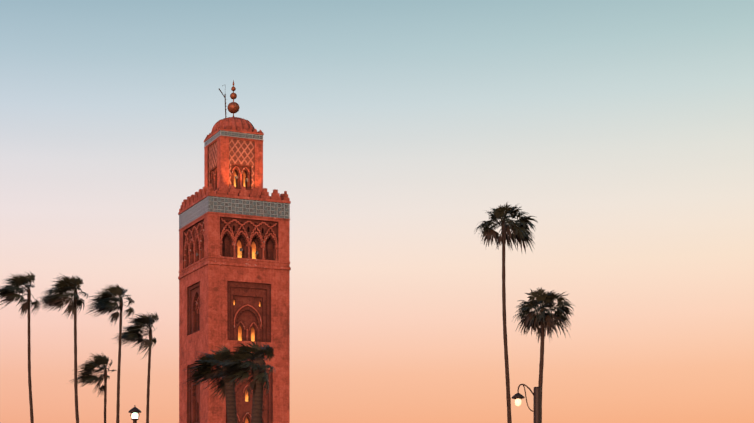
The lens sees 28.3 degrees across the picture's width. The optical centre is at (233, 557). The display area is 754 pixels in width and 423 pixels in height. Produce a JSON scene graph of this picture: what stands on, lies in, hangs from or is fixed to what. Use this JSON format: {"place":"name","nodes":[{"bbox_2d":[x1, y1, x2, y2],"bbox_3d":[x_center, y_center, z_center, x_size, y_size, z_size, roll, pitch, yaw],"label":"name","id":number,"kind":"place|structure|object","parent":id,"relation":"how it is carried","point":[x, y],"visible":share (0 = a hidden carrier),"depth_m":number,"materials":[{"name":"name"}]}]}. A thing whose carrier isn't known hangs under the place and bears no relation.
{"place":"outdoors","nodes":[
{"label":"outdoors","id":0,"kind":"place"},
{"bbox_2d":[0,0,753,422],"label":"sky","id":1,"kind":"structure","parent":0,"point":[391,129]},
{"label":"plaza paving","id":2,"kind":"structure","parent":0,"visible":0},
{"bbox_2d":[0,272,39,422],"bbox_3d":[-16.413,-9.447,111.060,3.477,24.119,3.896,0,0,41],"label":"palm","id":3,"kind":"object","parent":2,"relation":"on","point":[8,293],"visible":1,"depth_m":110.97,"materials":[{"name":"green plant"}]},
{"bbox_2d":[37,274,89,422],"bbox_3d":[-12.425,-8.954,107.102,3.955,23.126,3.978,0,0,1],"label":"palm","id":4,"kind":"object","parent":2,"relation":"on","point":[58,297],"visible":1,"depth_m":106.82,"materials":[{"name":"green plant"}]},
{"bbox_2d":[69,352,116,422],"bbox_3d":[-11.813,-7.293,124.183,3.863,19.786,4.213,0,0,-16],"label":"palm","id":5,"kind":"object","parent":2,"relation":"on","point":[85,377],"visible":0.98,"depth_m":123.74,"materials":[{"name":"green plant"}]},
{"bbox_2d":[84,283,134,422],"bbox_3d":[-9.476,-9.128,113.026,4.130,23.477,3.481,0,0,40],"label":"palm","id":6,"kind":"object","parent":2,"relation":"on","point":[105,304],"visible":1,"depth_m":112.91,"materials":[{"name":"green plant"}]},
{"bbox_2d":[129,405,140,422],"bbox_3d":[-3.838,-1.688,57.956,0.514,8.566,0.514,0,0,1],"label":"street lamp","id":7,"kind":"object","parent":2,"relation":"on","point":[134,410],"visible":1,"depth_m":57.85,"materials":[{"name":"white glass"}]},
{"bbox_2d":[113,312,158,422],"bbox_3d":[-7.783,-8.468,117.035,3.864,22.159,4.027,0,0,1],"label":"palm","id":8,"kind":"object","parent":2,"relation":"on","point":[132,333],"visible":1,"depth_m":116.87,"materials":[{"name":"green plant"}]},
{"bbox_2d":[181,345,249,422],"bbox_3d":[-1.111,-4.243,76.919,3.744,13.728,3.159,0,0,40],"label":"palm","id":9,"kind":"object","parent":2,"relation":"on","point":[206,371],"visible":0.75,"depth_m":76.71,"materials":[{"name":"green plant"}]},
{"bbox_2d":[179,213,289,422],"bbox_3d":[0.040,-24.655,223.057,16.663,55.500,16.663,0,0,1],"label":"tower shaft","id":10,"kind":"object","parent":2,"relation":"on","point":[217,289],"visible":0.69,"depth_m":218.35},
{"bbox_2d":[196,176,257,257],"bbox_3d":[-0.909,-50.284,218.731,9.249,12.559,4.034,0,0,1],"label":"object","id":11,"kind":"object","parent":10,"relation":"attached to","point":[236,177],"visible":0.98,"depth_m":219.71,"materials":[{"name":"yellow"}]},
{"bbox_2d":[204,136,262,197],"bbox_3d":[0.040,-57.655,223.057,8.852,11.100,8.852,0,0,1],"label":"minaret lantern","id":12,"kind":"object","parent":10,"relation":"attached to","point":[222,173],"visible":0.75,"depth_m":220.66,"materials":[{"name":"stone"}]},
{"bbox_2d":[209,139,253,187],"bbox_3d":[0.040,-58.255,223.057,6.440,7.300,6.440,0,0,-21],"label":"lattice panels","id":13,"kind":"object","parent":12,"relation":"attached to","point":[241,151],"visible":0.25,"depth_m":220.30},
{"bbox_2d":[211,117,254,132],"bbox_3d":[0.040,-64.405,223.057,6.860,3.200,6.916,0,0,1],"label":"dome","id":14,"kind":"structure","parent":12,"relation":"on","point":[236,122],"depth_m":220.61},
{"bbox_2d":[219,85,226,117],"bbox_3d":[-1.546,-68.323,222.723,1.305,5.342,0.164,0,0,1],"label":"flagpole","id":15,"kind":"object","parent":14,"relation":"on","point":[225,101],"visible":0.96,"depth_m":222.66,"materials":[{"name":"black metal"}]},
{"bbox_2d":[227,80,239,116],"bbox_3d":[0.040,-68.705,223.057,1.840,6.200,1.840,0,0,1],"label":"finial","id":16,"kind":"object","parent":14,"relation":"on","point":[233,107],"visible":0.98,"depth_m":222.61,"materials":[{"name":"brown metal"}]},
{"bbox_2d":[204,125,262,139],"bbox_3d":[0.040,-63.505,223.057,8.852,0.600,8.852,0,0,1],"label":"battlements","id":17,"kind":"object","parent":12,"relation":"on","point":[232,128],"visible":0.33,"depth_m":220.12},
{"bbox_2d":[178,129,290,421],"bbox_3d":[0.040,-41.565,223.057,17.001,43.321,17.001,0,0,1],"label":"decorative stonework","id":18,"kind":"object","parent":10,"relation":"attached to","point":[199,236],"depth_m":218.07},
{"bbox_2d":[179,130,289,228],"bbox_3d":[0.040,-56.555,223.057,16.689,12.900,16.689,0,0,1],"label":"tile bands","id":19,"kind":"object","parent":10,"relation":"attached to","point":[235,206],"visible":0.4,"depth_m":218.02,"materials":[{"name":"grey tile"}]},
{"bbox_2d":[179,184,289,211],"bbox_3d":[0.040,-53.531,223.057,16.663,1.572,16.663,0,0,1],"label":"battlements","id":20,"kind":"object","parent":10,"relation":"on","point":[192,198],"visible":0.42,"depth_m":217.87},
{"bbox_2d":[233,171,259,422],"bbox_3d":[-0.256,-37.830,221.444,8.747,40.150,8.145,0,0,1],"label":"lit windows","id":21,"kind":"structure","parent":10,"relation":"attached to","point":[253,245],"depth_m":218.50,"materials":[{"name":"yellow glass"}]},
{"bbox_2d":[217,341,275,422],"bbox_3d":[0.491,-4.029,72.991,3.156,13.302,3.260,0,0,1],"label":"palm","id":22,"kind":"object","parent":2,"relation":"on","point":[238,367],"visible":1,"depth_m":72.67,"materials":[{"name":"green plant"}]},
{"bbox_2d":[473,203,537,422],"bbox_3d":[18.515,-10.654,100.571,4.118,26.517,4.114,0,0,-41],"label":"palm","id":23,"kind":"object","parent":2,"relation":"on","point":[520,233],"visible":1,"depth_m":100.57,"materials":[{"name":"green plant"}]},
{"bbox_2d":[512,384,540,422],"bbox_3d":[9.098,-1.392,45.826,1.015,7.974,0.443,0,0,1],"label":"street lamp","id":24,"kind":"object","parent":2,"relation":"on","point":[518,397],"visible":1,"depth_m":45.74,"materials":[{"name":"grey metal"}]},
{"bbox_2d":[512,287,575,422],"bbox_3d":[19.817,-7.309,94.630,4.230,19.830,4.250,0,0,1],"label":"palm","id":25,"kind":"object","parent":2,"relation":"on","point":[542,319],"visible":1,"depth_m":94.52,"materials":[{"name":"green plant"}]}
]}

